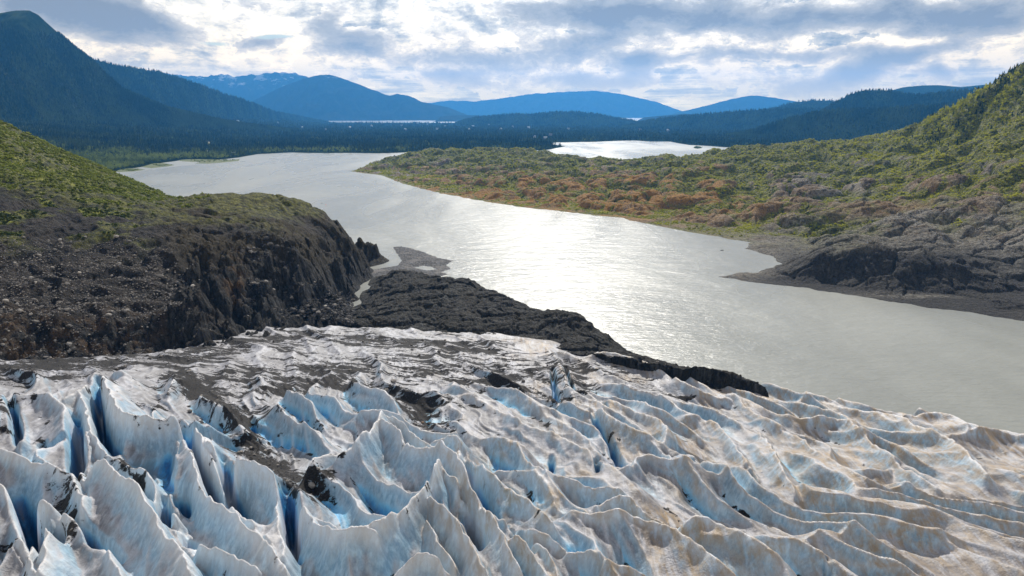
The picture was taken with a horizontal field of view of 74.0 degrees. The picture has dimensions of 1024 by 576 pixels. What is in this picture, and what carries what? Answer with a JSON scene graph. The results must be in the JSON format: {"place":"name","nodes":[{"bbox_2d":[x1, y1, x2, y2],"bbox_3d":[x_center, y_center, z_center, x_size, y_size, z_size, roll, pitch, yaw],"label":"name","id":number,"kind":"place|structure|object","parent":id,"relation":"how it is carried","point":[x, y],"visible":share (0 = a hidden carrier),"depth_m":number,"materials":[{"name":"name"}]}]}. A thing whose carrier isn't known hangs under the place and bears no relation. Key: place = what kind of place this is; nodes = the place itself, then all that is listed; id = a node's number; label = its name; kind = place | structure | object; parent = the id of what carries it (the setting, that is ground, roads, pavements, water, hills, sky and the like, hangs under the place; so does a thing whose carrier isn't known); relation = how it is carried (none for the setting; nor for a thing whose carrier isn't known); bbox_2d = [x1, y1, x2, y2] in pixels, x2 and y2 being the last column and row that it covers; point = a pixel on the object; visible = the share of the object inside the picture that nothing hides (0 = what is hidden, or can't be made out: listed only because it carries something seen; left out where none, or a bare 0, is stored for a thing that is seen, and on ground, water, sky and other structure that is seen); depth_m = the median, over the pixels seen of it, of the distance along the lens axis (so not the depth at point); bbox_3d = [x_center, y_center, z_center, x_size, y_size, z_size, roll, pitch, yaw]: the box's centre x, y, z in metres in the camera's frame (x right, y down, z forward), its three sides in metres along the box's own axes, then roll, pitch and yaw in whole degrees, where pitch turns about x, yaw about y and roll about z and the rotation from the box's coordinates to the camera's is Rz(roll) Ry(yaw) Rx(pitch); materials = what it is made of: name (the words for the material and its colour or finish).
{"place":"outdoors","nodes":[
{"label":"outdoors","id":0,"kind":"place"},
{"bbox_2d":[0,10,143,123],"bbox_3d":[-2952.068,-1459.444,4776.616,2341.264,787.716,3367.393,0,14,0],"label":"mountain","id":1,"kind":"structure","parent":0,"point":[20,21],"depth_m":4109.90,"materials":[{"name":"green plant"}]},
{"bbox_2d":[118,168,143,171],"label":"marsh spit","id":2,"kind":"structure","parent":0,"point":[129,171],"depth_m":1944.22,"materials":[{"name":"green plant"}]},
{"bbox_2d":[143,163,171,167],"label":"marsh spit","id":3,"kind":"structure","parent":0,"point":[151,165],"depth_m":2123.97,"materials":[{"name":"green plant"}]},
{"bbox_2d":[0,124,388,360],"bbox_3d":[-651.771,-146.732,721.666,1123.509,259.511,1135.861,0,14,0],"label":"rocky hillside","id":4,"kind":"structure","parent":0,"point":[200,236],"depth_m":460.52,"materials":[{"name":"grey stone"}]},
{"bbox_2d":[0,120,211,239],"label":"slope shrubbery","id":5,"kind":"object","parent":4,"relation":"on","point":[74,161],"visible":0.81,"depth_m":632.33,"materials":[{"name":"green plant"}]},
{"bbox_2d":[0,232,331,358],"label":"scree stones","id":6,"kind":"object","parent":4,"relation":"on","point":[57,302],"visible":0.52,"depth_m":398.23,"materials":[{"name":"grey stone"}]},
{"bbox_2d":[239,230,354,322],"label":"cliff foot rubble","id":7,"kind":"object","parent":4,"relation":"on","point":[343,308],"visible":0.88,"depth_m":486.88,"materials":[{"name":"stone"}]},
{"bbox_2d":[95,60,299,118],"bbox_3d":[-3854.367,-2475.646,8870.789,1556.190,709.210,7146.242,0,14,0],"label":"mountain","id":8,"kind":"structure","parent":0,"point":[141,80],"depth_m":6783.02,"materials":[{"name":"green plant"}]},
{"bbox_2d":[179,159,238,163],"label":"grass spit","id":9,"kind":"object","parent":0,"point":[206,161],"depth_m":2308.06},
{"bbox_2d":[191,159,234,161],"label":"reeds and bushes","id":10,"kind":"object","parent":9,"relation":"on","point":[211,159],"visible":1,"depth_m":2364.29,"materials":[{"name":"green plant"}]},
{"bbox_2d":[165,72,308,101],"bbox_3d":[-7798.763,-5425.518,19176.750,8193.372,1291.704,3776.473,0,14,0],"label":"snowy mountain","id":11,"kind":"structure","parent":0,"point":[251,87],"depth_m":18842.24,"materials":[{"name":"blue stone"}]},
{"bbox_2d":[252,75,465,120],"bbox_3d":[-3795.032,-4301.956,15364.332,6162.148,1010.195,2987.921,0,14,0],"label":"blue mountain","id":12,"kind":"structure","parent":0,"point":[328,97],"depth_m":14963.92,"materials":[{"name":"blue stone"}]},
{"bbox_2d":[371,246,452,277],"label":"gravel bar","id":13,"kind":"object","parent":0,"point":[411,258],"visible":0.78,"depth_m":742.57,"materials":[{"name":"grey gravel"}]},
{"bbox_2d":[9,118,816,170],"bbox_3d":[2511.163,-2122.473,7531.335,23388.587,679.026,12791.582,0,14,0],"label":"ground","id":14,"kind":"structure","parent":0,"point":[301,151],"depth_m":4070.80,"materials":[{"name":"green plant"}]},
{"bbox_2d":[18,121,830,168],"bbox_3d":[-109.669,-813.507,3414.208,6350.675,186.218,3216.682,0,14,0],"label":"valley woods","id":15,"kind":"object","parent":14,"relation":"on","point":[140,159],"visible":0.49,"depth_m":2502.82,"materials":[{"name":"green plant"}]},
{"bbox_2d":[106,116,749,134],"bbox_3d":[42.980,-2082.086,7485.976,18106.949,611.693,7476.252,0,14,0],"label":"distant forest","id":16,"kind":"object","parent":14,"relation":"on","point":[616,130],"visible":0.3,"depth_m":6167.26,"materials":[{"name":"plant"}]},
{"bbox_2d":[0,117,856,158],"bbox_3d":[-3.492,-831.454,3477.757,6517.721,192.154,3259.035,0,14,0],"label":"valley forest","id":17,"kind":"object","parent":14,"relation":"on","point":[365,142],"visible":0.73,"depth_m":3524.45,"materials":[{"name":"green plant"}]},
{"bbox_2d":[0,21,981,139],"bbox_3d":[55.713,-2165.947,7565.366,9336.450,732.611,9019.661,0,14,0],"label":"mountain forest","id":18,"kind":"object","parent":14,"relation":"on","point":[157,113],"visible":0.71,"depth_m":4480.67,"materials":[{"name":"plant"}]},
{"bbox_2d":[433,115,479,121],"bbox_3d":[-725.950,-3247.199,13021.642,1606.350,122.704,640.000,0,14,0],"label":"island","id":19,"kind":"structure","parent":0,"point":[455,118],"depth_m":12949.26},
{"bbox_2d":[0,325,1023,575],"bbox_3d":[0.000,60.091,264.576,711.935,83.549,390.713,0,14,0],"label":"glacier","id":20,"kind":"object","parent":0,"point":[602,471],"visible":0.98,"depth_m":222.75,"materials":[{"name":"white ice"}]},
{"bbox_2d":[0,329,680,546],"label":"glacier rubble","id":21,"kind":"object","parent":20,"relation":"on","point":[301,391],"visible":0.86,"depth_m":326.81,"materials":[{"name":"stone"}]},
{"bbox_2d":[308,482,314,488],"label":"boulder","id":22,"kind":"object","parent":21,"relation":"on","point":[311,485],"visible":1,"depth_m":199.96,"materials":[{"name":"stone"}]},
{"bbox_2d":[0,0,1023,110],"label":"sky","id":23,"kind":"structure","parent":0,"point":[682,55],"materials":[{"name":"white"}]},
{"bbox_2d":[464,112,623,125],"bbox_3d":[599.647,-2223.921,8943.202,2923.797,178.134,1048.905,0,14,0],"label":"wooded hill","id":24,"kind":"structure","parent":0,"point":[610,123],"depth_m":8801.00,"materials":[{"name":"green plant"}]},
{"bbox_2d":[337,269,768,396],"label":"rock outcrop","id":25,"kind":"object","parent":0,"point":[405,300],"visible":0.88,"depth_m":468.67,"materials":[{"name":"grey stone"}]},
{"bbox_2d":[361,281,608,349],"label":"outcrop stones","id":26,"kind":"object","parent":25,"relation":"on","point":[489,317],"visible":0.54,"depth_m":472.73,"materials":[{"name":"grey stone"}]},
{"bbox_2d":[429,91,680,117],"bbox_3d":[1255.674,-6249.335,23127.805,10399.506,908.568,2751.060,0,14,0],"label":"blue mountain","id":27,"kind":"structure","parent":0,"point":[614,104],"depth_m":22757.73,"materials":[{"name":"blue stone"}]},
{"bbox_2d":[116,118,1023,433],"bbox_3d":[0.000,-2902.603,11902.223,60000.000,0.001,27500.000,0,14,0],"label":"lake","id":28,"kind":"structure","parent":0,"point":[658,292],"depth_m":628.48,"materials":[{"name":"liquid"}]},
{"bbox_2d":[640,114,699,120],"bbox_3d":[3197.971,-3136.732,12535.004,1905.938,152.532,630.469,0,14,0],"label":"island","id":29,"kind":"structure","parent":0,"point":[653,117],"depth_m":12557.79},
{"bbox_2d":[352,64,1023,320],"bbox_3d":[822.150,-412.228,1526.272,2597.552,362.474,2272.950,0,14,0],"label":"lakeside hills","id":30,"kind":"structure","parent":0,"point":[918,252],"depth_m":1015.31,"materials":[{"name":"green plant"}]},
{"bbox_2d":[356,67,1023,237],"bbox_3d":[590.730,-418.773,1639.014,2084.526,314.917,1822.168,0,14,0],"label":"shrubbery","id":31,"kind":"object","parent":30,"relation":"on","point":[737,229],"visible":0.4,"depth_m":1381.30,"materials":[{"name":"green plant"}]},
{"bbox_2d":[790,62,1023,165],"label":"hillside forest","id":32,"kind":"object","parent":30,"relation":"on","point":[1012,68],"visible":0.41,"depth_m":1369.80,"materials":[{"name":"green plant"}]},
{"bbox_2d":[792,64,1023,166],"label":"hillside woods","id":33,"kind":"object","parent":30,"relation":"on","point":[997,96],"visible":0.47,"depth_m":1391.09,"materials":[{"name":"green plant"}]},
{"bbox_2d":[634,108,814,128],"bbox_3d":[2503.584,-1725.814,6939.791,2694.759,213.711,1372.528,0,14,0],"label":"wooded hill","id":34,"kind":"structure","parent":0,"point":[726,124],"depth_m":6778.49,"materials":[{"name":"green plant"}]},
{"bbox_2d":[663,96,795,115],"bbox_3d":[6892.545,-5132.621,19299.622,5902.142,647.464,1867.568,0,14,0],"label":"blue mountain","id":35,"kind":"structure","parent":0,"point":[750,102],"depth_m":19121.97,"materials":[{"name":"blue stone"}]},
{"bbox_2d":[781,101,834,108],"bbox_3d":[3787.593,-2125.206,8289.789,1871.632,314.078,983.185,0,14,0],"label":"wooded hill","id":36,"kind":"structure","parent":0,"point":[817,104],"depth_m":8247.12,"materials":[{"name":"plant"}]},
{"bbox_2d":[749,106,949,138],"bbox_3d":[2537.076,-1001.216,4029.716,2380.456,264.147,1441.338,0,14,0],"label":"wooded hill","id":37,"kind":"structure","parent":0,"point":[850,134],"depth_m":4119.94,"materials":[{"name":"green plant"}]},
{"bbox_2d":[827,89,979,109],"bbox_3d":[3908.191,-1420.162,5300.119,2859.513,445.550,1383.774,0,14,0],"label":"wooded hill","id":38,"kind":"structure","parent":0,"point":[897,100],"depth_m":5380.25,"materials":[{"name":"green plant"}]},
{"bbox_2d":[893,84,987,94],"bbox_3d":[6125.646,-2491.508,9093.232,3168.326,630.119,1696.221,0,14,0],"label":"wooded hill","id":39,"kind":"structure","parent":0,"point":[922,89],"depth_m":9072.35,"materials":[{"name":"green plant"}]}
]}

